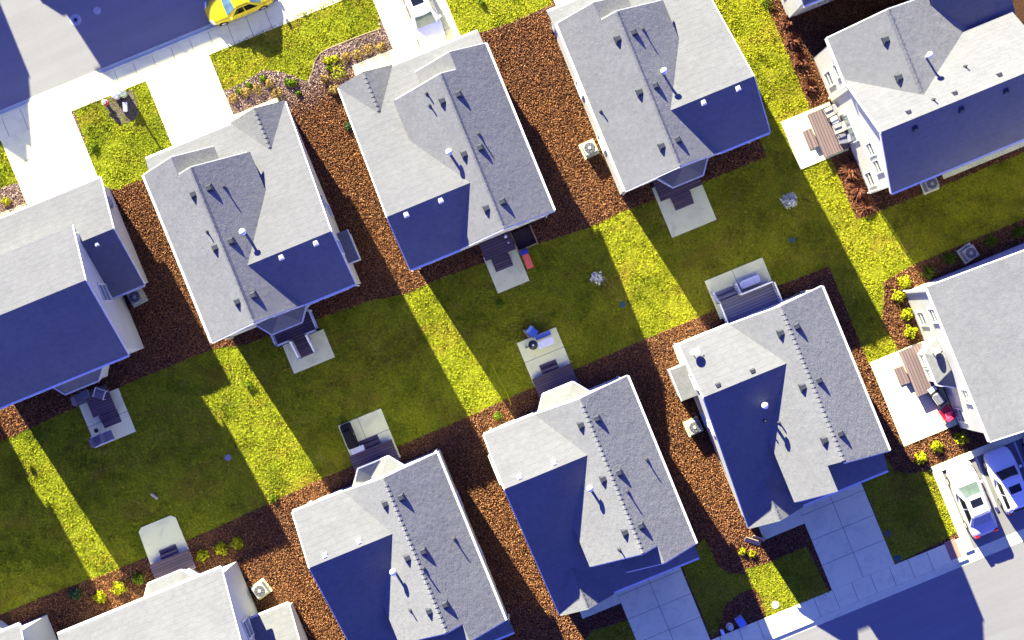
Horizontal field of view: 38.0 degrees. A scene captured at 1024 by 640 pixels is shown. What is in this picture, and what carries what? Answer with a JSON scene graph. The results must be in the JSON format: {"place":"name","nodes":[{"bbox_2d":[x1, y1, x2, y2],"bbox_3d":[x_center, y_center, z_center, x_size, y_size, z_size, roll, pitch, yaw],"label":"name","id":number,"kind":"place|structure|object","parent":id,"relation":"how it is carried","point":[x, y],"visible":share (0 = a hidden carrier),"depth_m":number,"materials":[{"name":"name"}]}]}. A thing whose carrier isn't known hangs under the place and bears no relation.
{"place":"outdoors","nodes":[
{"label":"outdoors","id":0,"kind":"place"},
{"bbox_2d":[0,141,16,187],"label":"lawn","id":1,"kind":"structure","parent":0,"point":[6,173],"depth_m":92.99,"materials":[{"name":"plant"}]},
{"bbox_2d":[1,112,97,205],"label":"driveway","id":2,"kind":"structure","parent":0,"point":[49,158],"depth_m":92.97,"materials":[{"name":"concrete"}]},
{"bbox_2d":[0,0,210,109],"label":"street","id":3,"kind":"structure","parent":0,"point":[46,45],"depth_m":93.10,"materials":[{"name":"asphalt"}]},
{"bbox_2d":[204,0,273,25],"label":"parked car","id":4,"kind":"object","parent":3,"relation":"on","point":[221,12],"visible":1,"depth_m":92.13,"materials":[{"name":"yellow paint"}]},
{"bbox_2d":[79,388,135,447],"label":"patio","id":5,"kind":"structure","parent":0,"point":[124,427],"depth_m":92.93,"materials":[{"name":"concrete"}]},
{"bbox_2d":[88,433,103,447],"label":"patio chair","id":6,"kind":"object","parent":5,"relation":"on","point":[95,441],"visible":1,"depth_m":92.49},
{"bbox_2d":[86,384,121,427],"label":"wooden deck","id":7,"kind":"structure","parent":5,"relation":"on","point":[98,407],"depth_m":92.55,"materials":[{"name":"wood"}]},
{"bbox_2d":[92,387,106,399],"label":"patio chair","id":8,"kind":"object","parent":7,"relation":"on","point":[99,393],"visible":1,"depth_m":92.11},
{"bbox_2d":[99,429,114,442],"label":"patio chair","id":9,"kind":"object","parent":5,"relation":"on","point":[106,437],"visible":1,"depth_m":92.49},
{"bbox_2d":[74,82,170,189],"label":"lawn","id":10,"kind":"structure","parent":0,"point":[94,162],"depth_m":92.99,"materials":[{"name":"plant"}]},
{"bbox_2d":[139,515,190,564],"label":"patio","id":11,"kind":"structure","parent":0,"point":[159,535],"depth_m":92.93,"materials":[{"name":"concrete"}]},
{"bbox_2d":[0,0,340,140],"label":"sidewalk","id":12,"kind":"structure","parent":0,"point":[124,78],"depth_m":92.97,"materials":[{"name":"concrete"}]},
{"bbox_2d":[146,55,234,145],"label":"driveway","id":13,"kind":"structure","parent":0,"point":[190,100],"depth_m":92.97,"materials":[{"name":"concrete"}]},
{"bbox_2d":[234,97,278,118],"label":"front walk","id":14,"kind":"structure","parent":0,"point":[271,101],"depth_m":92.97,"materials":[{"name":"concrete"}]},
{"bbox_2d":[210,0,379,90],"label":"lawn","id":15,"kind":"structure","parent":0,"point":[248,62],"depth_m":92.99,"materials":[{"name":"plant"}]},
{"bbox_2d":[283,329,334,373],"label":"patio","id":16,"kind":"structure","parent":0,"point":[321,344],"depth_m":92.93,"materials":[{"name":"concrete"}]},
{"bbox_2d":[338,409,400,457],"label":"patio","id":17,"kind":"structure","parent":0,"point":[369,425],"depth_m":92.93,"materials":[{"name":"concrete"}]},
{"bbox_2d":[340,422,358,449],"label":"covered grill","id":18,"kind":"object","parent":17,"relation":"on","point":[349,435],"visible":1,"depth_m":92.05,"materials":[{"name":"black fabric"}]},
{"bbox_2d":[349,435,399,472],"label":"wooden deck","id":19,"kind":"structure","parent":17,"relation":"on","point":[373,453],"depth_m":92.50,"materials":[{"name":"wood"}]},
{"bbox_2d":[352,49,397,75],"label":"front walk","id":20,"kind":"structure","parent":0,"point":[387,58],"depth_m":92.97,"materials":[{"name":"concrete"}]},
{"bbox_2d":[373,0,459,61],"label":"driveway","id":21,"kind":"structure","parent":0,"point":[398,30],"depth_m":92.97,"materials":[{"name":"concrete"}]},
{"bbox_2d":[400,0,446,50],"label":"parked car","id":22,"kind":"object","parent":21,"relation":"on","point":[426,27],"visible":0.86,"depth_m":91.98,"materials":[{"name":"paint"}]},
{"bbox_2d":[446,0,551,35],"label":"lawn","id":23,"kind":"structure","parent":0,"point":[489,17],"depth_m":92.99,"materials":[{"name":"plant"}]},
{"bbox_2d":[483,245,529,292],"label":"patio","id":24,"kind":"structure","parent":0,"point":[515,274],"depth_m":92.93,"materials":[{"name":"concrete"}]},
{"bbox_2d":[0,0,1023,639],"bbox_3d":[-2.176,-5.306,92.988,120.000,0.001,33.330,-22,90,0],"label":"lawn","id":25,"kind":"structure","parent":0,"point":[778,238],"depth_m":92.99,"materials":[{"name":"plant"}]},
{"bbox_2d":[520,248,533,269],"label":"slide","id":26,"kind":"object","parent":25,"relation":"on","point":[527,260],"visible":1,"depth_m":92.53,"materials":[{"name":"red plastic"}]},
{"bbox_2d":[780,192,797,208],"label":"sapling","id":27,"kind":"object","parent":25,"relation":"on","point":[788,201],"visible":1,"depth_m":92.13,"materials":[{"name":"grey plant"}]},
{"bbox_2d":[0,0,1023,639],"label":"mulch bed","id":28,"kind":"object","parent":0,"point":[6,616],"visible":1,"depth_m":93.00,"materials":[{"name":"wood"}]},
{"bbox_2d":[0,615,56,639],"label":"house","id":29,"kind":"structure","parent":28,"relation":"on","point":[40,628],"depth_m":90.05,"materials":[{"name":"grey"}]},
{"bbox_2d":[0,176,147,409],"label":"house","id":30,"kind":"structure","parent":28,"relation":"on","point":[72,273],"depth_m":87.13,"materials":[{"name":"grey"}]},
{"bbox_2d":[97,283,112,301],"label":"window","id":31,"kind":"structure","parent":30,"relation":"in","point":[104,291],"depth_m":88.88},
{"bbox_2d":[70,392,86,406],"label":"patio chair","id":32,"kind":"object","parent":28,"relation":"on","point":[76,400],"visible":1,"depth_m":92.54,"materials":[{"name":"wicker"}]},
{"bbox_2d":[110,580,127,595],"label":"shrub","id":33,"kind":"object","parent":28,"relation":"on","point":[118,588],"visible":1,"depth_m":92.75,"materials":[{"name":"yellow plant"}]},
{"bbox_2d":[104,89,138,124],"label":"planting ring","id":34,"kind":"object","parent":28,"relation":"on","point":[129,106],"visible":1,"depth_m":92.97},
{"bbox_2d":[111,88,127,99],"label":"utility pedestal","id":35,"kind":"object","parent":34,"relation":"on","point":[120,93],"visible":1,"depth_m":92.28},
{"bbox_2d":[126,288,147,307],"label":"air conditioner","id":36,"kind":"object","parent":28,"relation":"on","point":[137,297],"visible":0.91,"depth_m":92.22,"materials":[{"name":"metal"}]},
{"bbox_2d":[149,544,195,578],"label":"wooden deck","id":37,"kind":"structure","parent":28,"relation":"on","point":[173,563],"depth_m":92.50,"materials":[{"name":"wood"}]},
{"bbox_2d":[57,561,307,639],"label":"house","id":38,"kind":"structure","parent":28,"relation":"on","point":[216,603],"depth_m":87.34,"materials":[{"name":"grey"}]},
{"bbox_2d":[241,616,254,639],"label":"window","id":39,"kind":"structure","parent":38,"relation":"in","point":[248,629],"depth_m":88.88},
{"bbox_2d":[213,541,229,555],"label":"shrub","id":40,"kind":"object","parent":28,"relation":"on","point":[220,547],"visible":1,"depth_m":92.70,"materials":[{"name":"green plant"}]},
{"bbox_2d":[142,100,360,343],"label":"house","id":41,"kind":"structure","parent":28,"relation":"on","point":[255,236],"depth_m":86.60,"materials":[{"name":"grey"}]},
{"bbox_2d":[250,578,272,599],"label":"air conditioner","id":42,"kind":"object","parent":28,"relation":"on","point":[260,589],"visible":1,"depth_m":92.22,"materials":[{"name":"metal"}]},
{"bbox_2d":[271,310,319,359],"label":"wooden deck","id":43,"kind":"structure","parent":28,"relation":"on","point":[306,327],"depth_m":92.15,"materials":[{"name":"wood"}]},
{"bbox_2d":[291,448,513,639],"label":"house","id":44,"kind":"structure","parent":28,"relation":"on","point":[391,548],"depth_m":86.39,"materials":[{"name":"grey"}]},
{"bbox_2d":[338,30,555,270],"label":"house","id":45,"kind":"structure","parent":28,"relation":"on","point":[448,156],"depth_m":86.52,"materials":[{"name":"grey"}]},
{"bbox_2d":[479,231,515,271],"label":"wooden deck","id":46,"kind":"structure","parent":28,"relation":"on","point":[495,247],"depth_m":92.50,"materials":[{"name":"wood"}]},
{"bbox_2d":[510,225,537,251],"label":"raised bed","id":47,"kind":"object","parent":28,"relation":"on","point":[523,237],"visible":1,"depth_m":92.88,"materials":[{"name":"soil"}]},
{"bbox_2d":[578,139,598,159],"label":"air conditioner","id":48,"kind":"object","parent":28,"relation":"on","point":[588,149],"visible":1,"depth_m":92.22,"materials":[{"name":"metal"}]},
{"bbox_2d":[483,375,698,615],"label":"house","id":49,"kind":"structure","parent":28,"relation":"on","point":[584,478],"depth_m":86.55,"materials":[{"name":"grey"}]},
{"bbox_2d":[547,0,770,194],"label":"house","id":50,"kind":"structure","parent":28,"relation":"on","point":[669,93],"depth_m":86.43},
{"bbox_2d":[683,416,703,436],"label":"air conditioner","id":51,"kind":"object","parent":28,"relation":"on","point":[693,426],"visible":1,"depth_m":92.22,"materials":[{"name":"metal"}]},
{"bbox_2d":[710,280,782,323],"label":"wooden deck","id":52,"kind":"structure","parent":28,"relation":"on","point":[747,302],"depth_m":92.40,"materials":[{"name":"wood"}]},
{"bbox_2d":[744,535,765,545],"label":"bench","id":53,"kind":"object","parent":28,"relation":"on","point":[753,541],"visible":1,"depth_m":92.80,"materials":[{"name":"wood"}]},
{"bbox_2d":[667,285,890,528],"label":"house","id":54,"kind":"structure","parent":28,"relation":"on","point":[778,392],"depth_m":86.56,"materials":[{"name":"grey"}]},
{"bbox_2d":[780,13,795,28],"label":"tufted plant","id":55,"kind":"object","parent":28,"relation":"on","point":[787,21],"visible":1,"depth_m":92.80,"materials":[{"name":"red plant"}]},
{"bbox_2d":[784,32,800,48],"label":"tufted plant","id":56,"kind":"object","parent":28,"relation":"on","point":[793,40],"visible":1,"depth_m":92.79,"materials":[{"name":"red plant"}]},
{"bbox_2d":[793,52,809,70],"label":"tufted plant","id":57,"kind":"object","parent":28,"relation":"on","point":[801,60],"visible":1,"depth_m":92.79,"materials":[{"name":"red plant"}]},
{"bbox_2d":[780,0,832,17],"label":"house","id":58,"kind":"structure","parent":28,"relation":"on","point":[792,8],"depth_m":91.21,"materials":[{"name":"white"}]},
{"bbox_2d":[801,76,817,95],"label":"tufted plant","id":59,"kind":"object","parent":28,"relation":"on","point":[809,86],"visible":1,"depth_m":92.78,"materials":[{"name":"red plant"}]},
{"bbox_2d":[837,157,861,182],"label":"tufted plant","id":60,"kind":"object","parent":28,"relation":"on","point":[850,170],"visible":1,"depth_m":92.80,"materials":[{"name":"red plant"}]},
{"bbox_2d":[846,178,867,201],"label":"tufted plant","id":61,"kind":"object","parent":28,"relation":"on","point":[858,187],"visible":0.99,"depth_m":92.80,"materials":[{"name":"red plant"}]},
{"bbox_2d":[856,197,875,217],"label":"tufted plant","id":62,"kind":"object","parent":28,"relation":"on","point":[866,206],"visible":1,"depth_m":92.80,"materials":[{"name":"red plant"}]},
{"bbox_2d":[903,324,917,339],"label":"shrub","id":63,"kind":"object","parent":28,"relation":"on","point":[911,332],"visible":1,"depth_m":92.68,"materials":[{"name":"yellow plant"}]},
{"bbox_2d":[814,0,1023,194],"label":"house","id":64,"kind":"structure","parent":28,"relation":"on","point":[920,91],"depth_m":86.09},
{"bbox_2d":[823,69,834,88],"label":"window","id":65,"kind":"structure","parent":64,"relation":"in","point":[829,80],"depth_m":91.27,"materials":[{"name":"glass"}]},
{"bbox_2d":[837,109,858,144],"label":"patio door","id":66,"kind":"structure","parent":64,"relation":"in","point":[843,115],"depth_m":91.02,"materials":[{"name":"glass"}]},
{"bbox_2d":[863,170,875,187],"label":"window","id":67,"kind":"structure","parent":64,"relation":"in","point":[868,176],"depth_m":91.36,"materials":[{"name":"glass"}]},
{"bbox_2d":[864,141,876,157],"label":"window","id":68,"kind":"structure","parent":64,"relation":"in","point":[869,147],"depth_m":88.66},
{"bbox_2d":[871,158,883,174],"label":"window","id":69,"kind":"structure","parent":64,"relation":"in","point":[877,167],"depth_m":88.66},
{"bbox_2d":[920,177,939,194],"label":"air conditioner","id":70,"kind":"object","parent":28,"relation":"on","point":[929,186],"visible":0.73,"depth_m":92.22,"materials":[{"name":"metal"}]},
{"bbox_2d":[942,250,957,265],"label":"tufted plant","id":71,"kind":"object","parent":28,"relation":"on","point":[949,257],"visible":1,"depth_m":92.79,"materials":[{"name":"green plant"}]},
{"bbox_2d":[953,430,968,445],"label":"shrub","id":72,"kind":"object","parent":28,"relation":"on","point":[963,437],"visible":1,"depth_m":92.74,"materials":[{"name":"green plant"}]},
{"bbox_2d":[903,243,1023,441],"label":"house","id":73,"kind":"structure","parent":28,"relation":"on","point":[970,322],"depth_m":86.39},
{"bbox_2d":[915,311,928,326],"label":"window","id":74,"kind":"structure","parent":73,"relation":"in","point":[920,315],"depth_m":91.36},
{"bbox_2d":[953,407,966,422],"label":"window","id":75,"kind":"structure","parent":73,"relation":"in","point":[960,415],"depth_m":91.68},
{"bbox_2d":[956,242,978,263],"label":"air conditioner","id":76,"kind":"object","parent":28,"relation":"on","point":[968,252],"visible":1,"depth_m":92.23,"materials":[{"name":"metal"}]},
{"bbox_2d":[983,233,999,248],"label":"tufted plant","id":77,"kind":"object","parent":28,"relation":"on","point":[991,241],"visible":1,"depth_m":92.79,"materials":[{"name":"green plant"}]},
{"bbox_2d":[1009,221,1023,238],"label":"tufted plant","id":78,"kind":"object","parent":28,"relation":"on","point":[1018,231],"visible":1,"depth_m":92.79,"materials":[{"name":"green plant"}]},
{"bbox_2d":[517,327,569,386],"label":"patio","id":79,"kind":"structure","parent":0,"point":[536,358],"depth_m":92.93,"materials":[{"name":"concrete"}]},
{"bbox_2d":[537,336,554,348],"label":"outdoor table","id":80,"kind":"object","parent":79,"relation":"on","point":[548,341],"visible":1,"depth_m":92.22,"materials":[{"name":"white plastic"}]},
{"bbox_2d":[532,359,578,399],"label":"wooden deck","id":81,"kind":"structure","parent":79,"relation":"on","point":[553,379],"depth_m":92.50,"materials":[{"name":"wood"}]},
{"bbox_2d":[580,592,620,618],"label":"front walk","id":82,"kind":"structure","parent":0,"point":[611,601],"depth_m":92.97,"materials":[{"name":"concrete"}]},
{"bbox_2d":[586,621,635,639],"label":"lawn","id":83,"kind":"structure","parent":0,"point":[613,634],"depth_m":92.99,"materials":[{"name":"plant"}]},
{"bbox_2d":[617,567,709,639],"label":"driveway","id":84,"kind":"structure","parent":0,"point":[662,607],"depth_m":92.97,"materials":[{"name":"concrete"}]},
{"bbox_2d":[652,185,716,237],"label":"patio","id":85,"kind":"structure","parent":0,"point":[699,212],"depth_m":92.93,"materials":[{"name":"concrete"}]},
{"bbox_2d":[653,178,701,209],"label":"wooden deck","id":86,"kind":"structure","parent":85,"relation":"on","point":[664,192],"depth_m":92.45,"materials":[{"name":"wood"}]},
{"bbox_2d":[682,538,752,635],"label":"lawn","id":87,"kind":"structure","parent":0,"point":[710,590],"depth_m":92.99,"materials":[{"name":"plant"}]},
{"bbox_2d":[705,258,777,318],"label":"patio","id":88,"kind":"structure","parent":0,"point":[723,281],"depth_m":92.93,"materials":[{"name":"concrete"}]},
{"bbox_2d":[739,274,760,288],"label":"storage bench","id":89,"kind":"object","parent":88,"relation":"on","point":[748,282],"visible":1,"depth_m":92.43,"materials":[{"name":"white plastic"}]},
{"bbox_2d":[759,510,804,538],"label":"front walk","id":90,"kind":"structure","parent":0,"point":[789,522],"depth_m":92.97,"materials":[{"name":"concrete"}]},
{"bbox_2d":[745,547,826,616],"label":"lawn","id":91,"kind":"structure","parent":0,"point":[820,589],"depth_m":92.99,"materials":[{"name":"plant"}]},
{"bbox_2d":[781,102,848,169],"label":"patio","id":92,"kind":"structure","parent":0,"point":[795,127],"depth_m":92.93,"materials":[{"name":"concrete"}]},
{"bbox_2d":[802,104,850,157],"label":"patio table","id":93,"kind":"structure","parent":92,"relation":"on","point":[826,137],"depth_m":92.45,"materials":[{"name":"wood"}]},
{"bbox_2d":[822,104,838,119],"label":"patio chair","id":94,"kind":"object","parent":93,"relation":"on","point":[831,111],"visible":1,"depth_m":92.01,"materials":[{"name":"white plastic"}]},
{"bbox_2d":[831,121,846,135],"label":"patio chair","id":95,"kind":"object","parent":93,"relation":"on","point":[840,127],"visible":1,"depth_m":92.01,"materials":[{"name":"white plastic"}]},
{"bbox_2d":[838,132,851,145],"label":"patio chair","id":96,"kind":"object","parent":93,"relation":"on","point":[843,138],"visible":1,"depth_m":92.01,"materials":[{"name":"white plastic"}]},
{"bbox_2d":[712,538,966,639],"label":"sidewalk","id":97,"kind":"structure","parent":0,"point":[858,589],"depth_m":92.97,"materials":[{"name":"concrete"}]},
{"bbox_2d":[944,538,961,559],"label":"tactile pad","id":98,"kind":"object","parent":97,"relation":"on","point":[952,548],"visible":1,"depth_m":92.95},
{"bbox_2d":[799,483,894,589],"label":"driveway","id":99,"kind":"structure","parent":0,"point":[846,536],"depth_m":92.97,"materials":[{"name":"concrete"}]},
{"bbox_2d":[784,541,1023,639],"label":"street","id":100,"kind":"structure","parent":0,"point":[981,599],"depth_m":93.10,"materials":[{"name":"asphalt"}]},
{"bbox_2d":[863,460,956,563],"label":"lawn","id":101,"kind":"structure","parent":0,"point":[906,506],"depth_m":92.99,"materials":[{"name":"plant"}]},
{"bbox_2d":[870,341,957,445],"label":"patio","id":102,"kind":"structure","parent":0,"point":[915,417],"depth_m":92.93,"materials":[{"name":"concrete"}]},
{"bbox_2d":[894,343,938,396],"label":"wooden deck","id":103,"kind":"structure","parent":102,"relation":"on","point":[921,384],"depth_m":92.40,"materials":[{"name":"wood"}]},
{"bbox_2d":[928,385,946,406],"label":"grill","id":104,"kind":"object","parent":102,"relation":"on","point":[936,396],"visible":1,"depth_m":92.15,"materials":[{"name":"silver metal"}]},
{"bbox_2d":[936,404,956,421],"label":"patio chair","id":105,"kind":"object","parent":102,"relation":"on","point":[943,411],"visible":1,"depth_m":92.42,"materials":[{"name":"red plastic"}]},
{"bbox_2d":[930,432,1023,473],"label":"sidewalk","id":106,"kind":"structure","parent":0,"point":[969,455],"depth_m":92.88,"materials":[{"name":"concrete"}]},
{"bbox_2d":[942,438,1023,548],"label":"driveway","id":107,"kind":"structure","parent":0,"point":[1007,524],"depth_m":92.99,"materials":[{"name":"concrete"}]},
{"bbox_2d":[945,460,998,538],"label":"parked car","id":108,"kind":"object","parent":107,"relation":"on","point":[963,481],"visible":1,"depth_m":92.06,"materials":[{"name":"paint"}]},
{"bbox_2d":[982,446,1023,514],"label":"parked car","id":109,"kind":"object","parent":107,"relation":"on","point":[1000,465],"visible":1,"depth_m":91.91,"materials":[{"name":"paint"}]},
{"bbox_2d":[942,141,1023,178],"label":"patio","id":110,"kind":"structure","parent":0,"point":[979,161],"depth_m":92.93,"materials":[{"name":"concrete"}]},
{"label":"ground","id":111,"kind":"structure","parent":0,"visible":0},
{"bbox_2d":[0,0,284,116],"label":"kerb","id":112,"kind":"structure","parent":111,"relation":"on","point":[107,69],"depth_m":93.06,"materials":[{"name":"concrete"}]},
{"bbox_2d":[764,557,968,639],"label":"kerb","id":113,"kind":"structure","parent":111,"relation":"on","point":[859,604],"depth_m":93.06,"materials":[{"name":"concrete"}]},
{"bbox_2d":[933,471,973,552],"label":"kerb","id":114,"kind":"structure","parent":111,"relation":"on","point":[953,512],"depth_m":92.91,"materials":[{"name":"concrete"}]},
{"bbox_2d":[966,529,1023,562],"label":"gutter","id":115,"kind":"object","parent":111,"relation":"on","point":[995,546],"visible":1,"depth_m":93.04,"materials":[{"name":"concrete"}]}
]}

